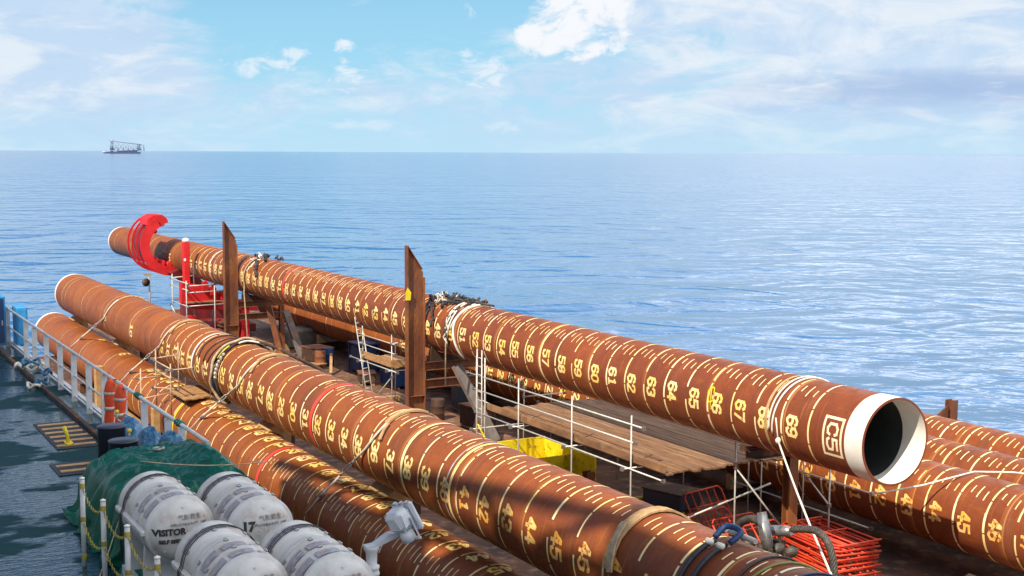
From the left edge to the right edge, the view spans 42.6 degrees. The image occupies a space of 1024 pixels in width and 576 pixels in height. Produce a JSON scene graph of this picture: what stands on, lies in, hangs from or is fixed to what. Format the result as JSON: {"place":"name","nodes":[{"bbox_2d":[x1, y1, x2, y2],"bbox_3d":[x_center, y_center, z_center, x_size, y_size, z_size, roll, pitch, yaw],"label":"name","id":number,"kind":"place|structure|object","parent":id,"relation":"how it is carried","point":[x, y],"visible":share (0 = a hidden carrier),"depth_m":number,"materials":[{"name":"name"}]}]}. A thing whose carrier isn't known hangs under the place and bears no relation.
{"place":"outdoors","nodes":[
{"label":"outdoors","id":0,"kind":"place"},
{"bbox_2d":[266,306,284,356],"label":"timber shore","id":1,"kind":"structure","parent":0,"point":[273,325],"depth_m":71.43,"materials":[{"name":"wood"}]},
{"bbox_2d":[282,309,301,358],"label":"raking shore","id":2,"kind":"structure","parent":0,"point":[292,330],"depth_m":71.79,"materials":[{"name":"wood"}]},
{"bbox_2d":[55,274,824,575],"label":"steel pile","id":3,"kind":"object","parent":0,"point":[547,518],"visible":0.98,"depth_m":30.78,"materials":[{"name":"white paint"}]},
{"bbox_2d":[71,295,146,346],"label":"chain lashing","id":4,"kind":"object","parent":3,"relation":"attached to","point":[82,336],"visible":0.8,"depth_m":60.59,"materials":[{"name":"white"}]},
{"bbox_2d":[120,319,208,381],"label":"chain lashing","id":5,"kind":"object","parent":3,"relation":"attached to","point":[169,331],"visible":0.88,"depth_m":51.86,"materials":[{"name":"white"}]},
{"bbox_2d":[198,335,240,362],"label":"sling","id":6,"kind":"object","parent":3,"relation":"on","point":[234,337],"visible":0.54,"depth_m":46.91,"materials":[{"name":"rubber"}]},
{"bbox_2d":[191,353,297,428],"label":"chain lashing","id":7,"kind":"object","parent":3,"relation":"attached to","point":[251,368],"visible":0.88,"depth_m":43.17,"materials":[{"name":"fabric"}]},
{"bbox_2d":[209,337,334,405],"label":"wire sling","id":8,"kind":"object","parent":3,"relation":"on","point":[222,351],"visible":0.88,"depth_m":45.49,"materials":[{"name":"fabric"}]},
{"bbox_2d":[305,408,438,514],"bbox_3d":[-3.982,4.774,34.614,4.469,3.405,1.889,3,6,21],"label":"chain lashing","id":9,"kind":"object","parent":3,"relation":"attached to","point":[389,420],"visible":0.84,"depth_m":33.93,"materials":[{"name":"fabric"}]},
{"bbox_2d":[602,506,691,571],"bbox_3d":[2.602,4.644,24.639,2.193,1.014,0.366,-4,7,-35],"label":"webbing strap","id":10,"kind":"object","parent":3,"relation":"on","point":[625,526],"visible":0.91,"depth_m":24.26,"materials":[{"name":"fabric"}]},
{"bbox_2d":[677,523,757,575],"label":"hanging sling","id":11,"kind":"object","parent":3,"relation":"hanging from","point":[736,531],"visible":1,"depth_m":22.45,"materials":[{"name":"blue fabric"}]},
{"bbox_2d":[738,555,834,575],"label":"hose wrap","id":12,"kind":"object","parent":3,"relation":"attached to","point":[794,561],"visible":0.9,"depth_m":21.56,"materials":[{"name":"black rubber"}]},
{"bbox_2d":[451,363,505,441],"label":"raking shore","id":13,"kind":"structure","parent":0,"point":[463,379],"depth_m":51.13,"materials":[{"name":"grey metal"}]},
{"bbox_2d":[0,150,1023,434],"bbox_3d":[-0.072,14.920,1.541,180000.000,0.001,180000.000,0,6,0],"label":"sea","id":14,"kind":"structure","parent":0,"point":[898,276],"depth_m":229.86,"materials":[{"name":"blue liquid"}]},
{"bbox_2d":[0,339,119,575],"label":"support ship","id":15,"kind":"object","parent":14,"relation":"on","point":[38,536],"visible":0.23,"depth_m":22.44,"materials":[{"name":"paint"}]},
{"bbox_2d":[0,294,6,345],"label":"deck locker","id":16,"kind":"object","parent":15,"relation":"on","point":[2,323],"visible":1,"depth_m":37.28,"materials":[{"name":"metal"}]},
{"bbox_2d":[12,304,27,345],"bbox_3d":[-14.044,1.066,37.489,0.300,1.120,0.795,-3,7,-29],"label":"deck locker","id":17,"kind":"object","parent":15,"relation":"on","point":[20,309],"visible":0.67,"depth_m":37.17,"materials":[{"name":"metal"}]},
{"bbox_2d":[14,357,52,388],"bbox_3d":[-11.741,1.971,32.033,0.608,0.585,2.851,-3,7,-29],"label":"rope heap","id":18,"kind":"object","parent":15,"relation":"on","point":[30,364],"visible":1,"depth_m":31.52,"materials":[{"name":"fabric"}]},
{"bbox_2d":[33,420,97,449],"bbox_3d":[-8.820,2.890,25.963,0.820,0.027,2.620,-3,7,-29],"label":"striped deck mat","id":19,"kind":"object","parent":15,"relation":"on","point":[53,434],"visible":0.9,"depth_m":25.86,"materials":[{"name":"black rubber"}]},
{"bbox_2d":[62,426,73,444],"bbox_3d":[-8.488,2.806,25.035,0.200,0.359,0.300,-3,7,-29],"label":"yellow cleat","id":20,"kind":"object","parent":19,"relation":"on","point":[67,441],"visible":1,"depth_m":25.00,"materials":[{"name":"paint"}]},
{"bbox_2d":[49,460,90,475],"bbox_3d":[-7.735,3.179,23.215,0.700,0.027,0.940,-3,7,-29],"label":"striped deck mat","id":21,"kind":"object","parent":15,"relation":"on","point":[69,468],"visible":0.71,"depth_m":23.23,"materials":[{"name":"black rubber"}]},
{"bbox_2d":[79,477,86,566],"bbox_3d":[-5.789,3.151,17.713,0.070,1.235,0.069,-3,7,-29],"label":"chain post","id":22,"kind":"object","parent":15,"relation":"on","point":[83,521],"visible":1,"depth_m":17.69,"materials":[{"name":"metal"}]},
{"bbox_2d":[81,488,101,549],"bbox_3d":[-5.474,3.053,17.143,0.043,0.673,1.295,-3,7,-29],"label":"yellow chain","id":23,"kind":"object","parent":22,"relation":"hanging from","point":[93,545],"visible":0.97,"depth_m":17.27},
{"bbox_2d":[100,499,107,575],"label":"chain post","id":24,"kind":"object","parent":15,"relation":"on","point":[103,536],"visible":1,"depth_m":16.57,"materials":[{"name":"metal"}]},
{"bbox_2d":[102,511,124,575],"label":"yellow chain","id":25,"kind":"object","parent":24,"relation":"hanging from","point":[119,537],"visible":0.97,"depth_m":16.23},
{"bbox_2d":[5,306,210,444],"bbox_3d":[-10.668,1.802,30.907,0.133,1.162,24.300,-3,7,-29],"label":"ship railing","id":26,"kind":"object","parent":15,"relation":"on","point":[183,428],"visible":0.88,"depth_m":29.29,"materials":[{"name":"metal"}]},
{"bbox_2d":[103,378,116,422],"bbox_3d":[-7.865,2.242,25.673,0.241,0.952,0.241,1,6,6],"label":"lifebuoy","id":27,"kind":"object","parent":26,"relation":"hanging from","point":[109,395],"visible":0.78,"depth_m":25.59,"materials":[{"name":"plastic"}]},
{"bbox_2d":[114,384,126,422],"bbox_3d":[-7.509,2.316,25.167,0.241,0.952,0.241,1,6,6],"label":"lifebuoy","id":28,"kind":"object","parent":26,"relation":"hanging from","point":[120,398],"visible":0.76,"depth_m":25.07,"materials":[{"name":"plastic"}]},
{"bbox_2d":[97,423,138,457],"bbox_3d":[-6.377,2.869,21.274,0.750,1.058,2.100,-3,7,-29],"label":"mooring bollard","id":29,"kind":"object","parent":15,"relation":"on","point":[110,436],"visible":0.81,"depth_m":21.61,"materials":[{"name":"metal"}]},
{"bbox_2d":[124,524,130,575],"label":"chain post","id":30,"kind":"object","parent":15,"relation":"on","point":[127,552],"visible":1,"depth_m":15.43,"materials":[{"name":"metal"}]},
{"bbox_2d":[126,536,153,570],"bbox_3d":[-4.189,3.293,14.872,0.043,0.673,1.395,-3,7,-29],"label":"yellow chain","id":31,"kind":"object","parent":30,"relation":"hanging from","point":[144,566],"visible":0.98,"depth_m":15.00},
{"bbox_2d":[120,416,143,437],"bbox_3d":[-6.817,2.733,23.440,0.566,0.860,1.360,-3,7,-29],"label":"wrapped bundle","id":32,"kind":"object","parent":15,"relation":"on","point":[135,426],"visible":0.27,"depth_m":23.15,"materials":[{"name":"blue plastic"}]},
{"bbox_2d":[138,425,160,446],"bbox_3d":[-6.111,2.809,22.229,0.549,0.964,1.211,-3,7,-29],"label":"wrapped bundle","id":33,"kind":"object","parent":15,"relation":"on","point":[149,435],"visible":0.35,"depth_m":21.99,"materials":[{"name":"blue plastic"}]},
{"bbox_2d":[62,439,249,575],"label":"tarpaulin","id":34,"kind":"object","parent":15,"relation":"on","point":[109,475],"visible":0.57,"depth_m":19.03,"materials":[{"name":"fabric"}]},
{"bbox_2d":[140,461,272,465],"bbox_3d":[-4.125,2.352,17.820,1.804,0.194,0.016,-3,7,-26],"label":"cord","id":35,"kind":"object","parent":34,"relation":"attached to","point":[206,465],"visible":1,"depth_m":17.81,"materials":[{"name":"fabric"}]},
{"bbox_2d":[154,556,160,575],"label":"chain post","id":36,"kind":"object","parent":15,"relation":"on","point":[157,564],"visible":1,"depth_m":14.21,"materials":[{"name":"metal"}]},
{"bbox_2d":[115,471,213,575],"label":"liferaft canister","id":37,"kind":"object","parent":15,"relation":"on","point":[161,514],"visible":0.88,"depth_m":15.77,"materials":[{"name":"plastic"}]},
{"bbox_2d":[159,430,183,442],"bbox_3d":[-5.478,2.842,21.205,0.460,1.115,0.935,-3,7,-29],"label":"wrapped bundle","id":38,"kind":"object","parent":15,"relation":"on","point":[170,436],"visible":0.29,"depth_m":21.02,"materials":[{"name":"blue plastic"}]},
{"bbox_2d":[171,520,287,575],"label":"liferaft canister","id":39,"kind":"object","parent":15,"relation":"on","point":[215,548],"visible":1,"depth_m":13.78,"materials":[{"name":"plastic"}]},
{"bbox_2d":[196,471,292,544],"bbox_3d":[-3.349,3.159,16.371,0.950,1.520,1.722,-3,7,-29],"label":"liferaft canister","id":40,"kind":"object","parent":15,"relation":"on","point":[257,512],"visible":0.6,"depth_m":15.81,"materials":[{"name":"plastic"}]},
{"bbox_2d":[260,520,373,575],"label":"liferaft canister","id":41,"kind":"object","parent":15,"relation":"on","point":[298,548],"visible":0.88,"depth_m":13.79,"materials":[{"name":"plastic"}]},
{"bbox_2d":[363,500,423,575],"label":"floodlight","id":42,"kind":"object","parent":15,"relation":"on","point":[403,520],"visible":0.91,"depth_m":14.80,"materials":[{"name":"white paint"}]},
{"bbox_2d":[102,140,143,153],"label":"launch barge","id":43,"kind":"object","parent":14,"relation":"on","point":[128,151],"visible":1,"depth_m":6658.53,"materials":[{"name":"paint"}]},
{"bbox_2d":[39,309,1023,575],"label":"cargo barge","id":44,"kind":"object","parent":14,"relation":"on","point":[903,553],"visible":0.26,"depth_m":42.72,"materials":[{"name":"paint"}]},
{"bbox_2d":[94,365,102,408],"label":"timber post","id":45,"kind":"object","parent":44,"relation":"on","point":[97,380],"visible":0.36,"depth_m":57.52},
{"bbox_2d":[80,352,147,392],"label":"pile cradle","id":46,"kind":"object","parent":44,"relation":"on","point":[83,386],"visible":0.19,"depth_m":61.78,"materials":[{"name":"metal"}]},
{"bbox_2d":[142,274,150,302],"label":"signal lamp pole","id":47,"kind":"object","parent":44,"relation":"on","point":[145,281],"visible":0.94,"depth_m":84.17,"materials":[{"name":"metal"}]},
{"bbox_2d":[151,407,160,431],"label":"timber post","id":48,"kind":"object","parent":44,"relation":"on","point":[155,419],"visible":0.3,"depth_m":49.24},
{"bbox_2d":[127,213,257,337],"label":"pile clamp","id":49,"kind":"object","parent":44,"relation":"on","point":[146,230],"visible":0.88,"depth_m":82.72,"materials":[{"name":"metal"}]},
{"bbox_2d":[169,265,223,328],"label":"scaffold","id":50,"kind":"object","parent":44,"relation":"on","point":[193,302],"visible":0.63,"depth_m":77.91,"materials":[{"name":"metal"}]},
{"bbox_2d":[222,221,284,353],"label":"guide post","id":51,"kind":"object","parent":44,"relation":"on","point":[233,316],"visible":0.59,"depth_m":71.73,"materials":[{"name":"metal"}]},
{"bbox_2d":[35,312,527,575],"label":"steel pile","id":52,"kind":"object","parent":44,"relation":"on","point":[347,510],"visible":0.66,"depth_m":38.52,"materials":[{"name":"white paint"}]},
{"bbox_2d":[69,315,87,327],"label":"timber wedge","id":53,"kind":"object","parent":52,"relation":"on","point":[79,320],"visible":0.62,"depth_m":70.89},
{"bbox_2d":[112,339,133,352],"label":"timber wedge","id":54,"kind":"object","parent":52,"relation":"on","point":[117,342],"visible":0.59,"depth_m":62.06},
{"bbox_2d":[135,343,214,414],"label":"scaffold","id":55,"kind":"object","parent":52,"relation":"on","point":[190,392],"visible":0.77,"depth_m":49.08,"materials":[{"name":"metal"}]},
{"bbox_2d":[257,420,291,441],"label":"timber wedge","id":56,"kind":"object","parent":52,"relation":"on","point":[269,427],"visible":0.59,"depth_m":43.28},
{"bbox_2d":[368,481,411,501],"bbox_3d":[-3.300,5.677,35.545,0.783,0.703,1.200,-3,7,-29],"label":"timber wedge","id":57,"kind":"object","parent":52,"relation":"on","point":[381,489],"visible":0.56,"depth_m":35.12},
{"bbox_2d":[272,326,317,352],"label":"concrete block","id":58,"kind":"object","parent":44,"relation":"on","point":[307,335],"depth_m":75.68,"materials":[{"name":"concrete"}]},
{"bbox_2d":[258,304,1023,571],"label":"steel pile","id":59,"kind":"object","parent":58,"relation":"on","point":[979,515],"visible":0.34,"depth_m":36.09,"materials":[{"name":"brown metal"}]},
{"bbox_2d":[872,471,1023,494],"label":"mooring line","id":60,"kind":"object","parent":59,"relation":"on","point":[949,478],"visible":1,"depth_m":35.06,"materials":[{"name":"white fabric"}]},
{"bbox_2d":[300,344,334,361],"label":"deck crate","id":61,"kind":"object","parent":44,"relation":"on","point":[308,352],"visible":0.4,"depth_m":70.33,"materials":[{"name":"wood"}]},
{"bbox_2d":[315,350,325,367],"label":"oil drum","id":62,"kind":"object","parent":44,"relation":"on","point":[320,356],"visible":0.91,"depth_m":68.66,"materials":[{"name":"metal"}]},
{"bbox_2d":[323,348,333,365],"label":"oil drum","id":63,"kind":"object","parent":44,"relation":"on","point":[329,350],"visible":0.67,"depth_m":69.51,"materials":[{"name":"blue paint"}]},
{"bbox_2d":[315,334,351,349],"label":"pile cradle","id":64,"kind":"object","parent":44,"relation":"on","point":[335,344],"visible":0.16,"depth_m":75.28,"materials":[{"name":"metal"}]},
{"bbox_2d":[348,340,379,372],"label":"generator box","id":65,"kind":"object","parent":44,"relation":"on","point":[355,365],"visible":0.58,"depth_m":67.26,"materials":[{"name":"blue paint"}]},
{"bbox_2d":[357,370,376,385],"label":"deck crate","id":66,"kind":"object","parent":44,"relation":"on","point":[373,373],"visible":0.92,"depth_m":63.62,"materials":[{"name":"metal"}]},
{"bbox_2d":[349,317,425,400],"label":"scaffold","id":67,"kind":"object","parent":44,"relation":"on","point":[395,360],"visible":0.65,"depth_m":56.62,"materials":[{"name":"metal"}]},
{"bbox_2d":[379,363,404,389],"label":"deck crate","id":68,"kind":"object","parent":44,"relation":"on","point":[400,378],"visible":0.62,"depth_m":62.78,"materials":[{"name":"blue paint"}]},
{"bbox_2d":[431,398,444,419],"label":"oil drum","id":69,"kind":"object","parent":44,"relation":"on","point":[438,407],"visible":0.86,"depth_m":55.42,"materials":[{"name":"metal"}]},
{"bbox_2d":[405,245,483,434],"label":"guide post","id":70,"kind":"object","parent":44,"relation":"on","point":[417,366],"visible":0.59,"depth_m":51.22,"materials":[{"name":"metal"}]},
{"bbox_2d":[451,384,475,412],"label":"deck crate","id":71,"kind":"object","parent":44,"relation":"on","point":[458,395],"visible":0.3,"depth_m":57.18,"materials":[{"name":"paint"}]},
{"bbox_2d":[458,402,495,430],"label":"deck crate","id":72,"kind":"object","parent":44,"relation":"on","point":[467,417],"visible":0.42,"depth_m":53.76,"materials":[{"name":"metal"}]},
{"bbox_2d":[486,391,508,401],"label":"pile cradle","id":73,"kind":"object","parent":44,"relation":"on","point":[490,397],"depth_m":60.00,"materials":[{"name":"metal"}]},
{"bbox_2d":[469,383,618,469],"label":"scaffold","id":74,"kind":"object","parent":44,"relation":"on","point":[523,397],"visible":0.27,"depth_m":49.60,"materials":[{"name":"metal"}]},
{"bbox_2d":[497,436,595,480],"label":"yellow trough","id":75,"kind":"object","parent":44,"relation":"on","point":[547,451],"visible":0.41,"depth_m":47.02,"materials":[{"name":"paint"}]},
{"bbox_2d":[582,470,594,481],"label":"deck stub","id":76,"kind":"object","parent":44,"relation":"on","point":[588,474],"visible":0.22,"depth_m":42.36,"materials":[{"name":"metal"}]},
{"bbox_2d":[465,349,782,524],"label":"scaffold","id":77,"kind":"object","parent":44,"relation":"on","point":[657,444],"visible":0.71,"depth_m":40.26,"materials":[{"name":"wood"}]},
{"bbox_2d":[688,483,770,517],"bbox_3d":[5.999,6.106,37.278,3.141,0.908,0.060,-2,6,-22],"label":"scaffold tube","id":78,"kind":"object","parent":77,"relation":"on","point":[726,501],"visible":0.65,"depth_m":37.31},
{"bbox_2d":[641,481,700,514],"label":"deck crate","id":79,"kind":"object","parent":44,"relation":"on","point":[670,495],"visible":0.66,"depth_m":41.56,"materials":[{"name":"paint"}]},
{"bbox_2d":[684,485,731,523],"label":"crowd barrier","id":80,"kind":"object","parent":44,"relation":"on","point":[711,503],"visible":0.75,"depth_m":40.18,"materials":[{"name":"metal"}]},
{"bbox_2d":[687,506,735,536],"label":"crowd barrier","id":81,"kind":"object","parent":44,"relation":"on","point":[717,524],"visible":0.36,"depth_m":38.43,"materials":[{"name":"metal"}]},
{"bbox_2d":[711,512,758,544],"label":"crowd barrier","id":82,"kind":"object","parent":44,"relation":"on","point":[728,517],"visible":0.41,"depth_m":37.93,"materials":[{"name":"metal"}]},
{"bbox_2d":[722,473,781,502],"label":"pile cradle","id":83,"kind":"object","parent":44,"relation":"on","point":[729,490],"visible":0.14,"depth_m":43.05,"materials":[{"name":"metal"}]},
{"bbox_2d":[740,519,779,541],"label":"crowd barrier","id":84,"kind":"object","parent":44,"relation":"on","point":[754,530],"visible":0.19,"depth_m":37.10,"materials":[{"name":"metal"}]},
{"bbox_2d":[740,444,798,557],"bbox_3d":[7.076,5.916,36.021,2.033,3.495,0.300,-3,7,-29],"label":"pile trestle","id":85,"kind":"object","parent":44,"relation":"on","point":[789,503],"visible":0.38,"depth_m":36.22,"materials":[{"name":"metal"}]},
{"bbox_2d":[108,227,927,485],"bbox_3d":[-10.241,0.042,65.512,2.158,2.155,79.020,-3,7,-29],"label":"steel pile","id":86,"kind":"object","parent":85,"relation":"on","point":[875,437],"visible":0.89,"depth_m":38.97,"materials":[{"name":"brown metal"}]},
{"bbox_2d":[243,252,283,336],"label":"rigging bundle","id":87,"kind":"object","parent":86,"relation":"hanging from","point":[260,255],"visible":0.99,"depth_m":70.66,"materials":[{"name":"fabric"}]},
{"bbox_2d":[426,291,493,326],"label":"rigging bundle","id":88,"kind":"object","parent":86,"relation":"on","point":[455,298],"visible":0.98,"depth_m":50.71,"materials":[{"name":"grey metal"}]},
{"bbox_2d":[443,301,492,385],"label":"white lashing","id":89,"kind":"object","parent":86,"relation":"attached to","point":[453,312],"visible":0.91,"depth_m":49.40,"materials":[{"name":"fabric"}]},
{"bbox_2d":[768,376,831,573],"bbox_3d":[6.706,4.084,30.732,1.636,2.975,7.837,2,6,13],"label":"white rope","id":90,"kind":"object","parent":86,"relation":"on","point":[778,440],"visible":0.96,"depth_m":33.33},
{"bbox_2d":[732,512,838,575],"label":"lifting sling","id":91,"kind":"object","parent":44,"relation":"on","point":[767,532],"visible":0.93,"depth_m":27.80,"materials":[{"name":"metal"}]},
{"bbox_2d":[730,461,874,535],"bbox_3d":[8.266,5.903,39.104,1.516,2.900,6.140,-2,6,-21],"label":"scaffold","id":92,"kind":"object","parent":44,"relation":"on","point":[821,495],"visible":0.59,"depth_m":38.31,"materials":[{"name":"metal"}]},
{"bbox_2d":[936,399,957,419],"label":"edge stopper","id":93,"kind":"object","parent":44,"relation":"on","point":[950,410],"visible":0.32,"depth_m":44.99,"materials":[{"name":"metal"}]},
{"bbox_2d":[922,412,1023,457],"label":"steel pile","id":94,"kind":"object","parent":44,"relation":"on","point":[996,440],"visible":0.03,"depth_m":40.92,"materials":[{"name":"brown metal"}]},
{"bbox_2d":[923,435,1023,484],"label":"steel pile","id":95,"kind":"object","parent":44,"relation":"on","point":[956,454],"visible":0.03,"depth_m":37.80,"materials":[{"name":"brown metal"}]},
{"bbox_2d":[0,0,1023,154],"label":"sky","id":96,"kind":"structure","parent":0,"point":[892,77],"materials":[{"name":"blue"}]},
{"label":"crowd barrier","id":97,"kind":"object","parent":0,"visible":0},
{"bbox_2d":[794,551,881,575],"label":"crowd barrier","id":98,"kind":"object","parent":97,"relation":"on","point":[843,567],"visible":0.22,"depth_m":35.21,"materials":[{"name":"metal"}]},
{"bbox_2d":[785,549,880,575],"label":"crowd barrier","id":99,"kind":"object","parent":98,"relation":"on","point":[869,573],"visible":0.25,"depth_m":34.92,"materials":[{"name":"metal"}]},
{"bbox_2d":[796,545,876,573],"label":"crowd barrier","id":100,"kind":"object","parent":99,"relation":"on","point":[808,562],"visible":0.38,"depth_m":35.04,"materials":[{"name":"metal"}]},
{"bbox_2d":[785,542,881,571],"bbox_3d":[8.618,7.261,35.593,1.478,0.056,2.456,-3,7,-26],"label":"crowd barrier","id":101,"kind":"object","parent":100,"relation":"on","point":[853,568],"visible":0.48,"depth_m":34.86,"materials":[{"name":"metal"}]},
{"bbox_2d":[785,542,877,567],"bbox_3d":[8.583,7.171,35.668,1.478,0.058,2.456,-3,7,-20],"label":"crowd barrier","id":102,"kind":"object","parent":101,"relation":"on","point":[823,564],"visible":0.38,"depth_m":34.76,"materials":[{"name":"metal"}]},
{"bbox_2d":[782,535,878,562],"bbox_3d":[8.582,7.054,35.664,1.478,0.056,2.456,-1,6,-23],"label":"crowd barrier","id":103,"kind":"object","parent":102,"relation":"on","point":[826,550],"visible":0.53,"depth_m":35.09,"materials":[{"name":"metal"}]},
{"bbox_2d":[783,530,878,561],"bbox_3d":[8.593,6.987,35.600,1.478,0.056,2.456,-3,7,-21],"label":"crowd barrier","id":104,"kind":"object","parent":103,"relation":"on","point":[838,560],"visible":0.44,"depth_m":34.96,"materials":[{"name":"metal"}]},
{"bbox_2d":[790,526,881,556],"bbox_3d":[8.631,6.868,35.588,1.478,0.056,2.456,-1,6,-23],"label":"crowd barrier","id":105,"kind":"object","parent":104,"relation":"on","point":[840,554],"visible":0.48,"depth_m":34.78,"materials":[{"name":"metal"}]},
{"bbox_2d":[793,522,879,552],"bbox_3d":[8.594,6.771,35.651,1.478,0.056,2.456,-2,6,-26],"label":"crowd barrier","id":106,"kind":"object","parent":105,"relation":"on","point":[850,549],"visible":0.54,"depth_m":34.90,"materials":[{"name":"metal"}]},
{"bbox_2d":[781,519,878,548],"bbox_3d":[8.550,6.676,35.644,1.478,0.056,2.456,-2,6,-25],"label":"crowd barrier","id":107,"kind":"object","parent":106,"relation":"on","point":[834,533],"visible":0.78,"depth_m":35.28,"materials":[{"name":"metal"}]},
{"bbox_2d":[783,516,881,546],"bbox_3d":[8.613,6.602,35.602,1.478,0.056,2.456,-3,7,-26],"label":"crowd barrier","id":108,"kind":"object","parent":107,"relation":"on","point":[838,531],"visible":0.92,"depth_m":35.34,"materials":[{"name":"metal"}]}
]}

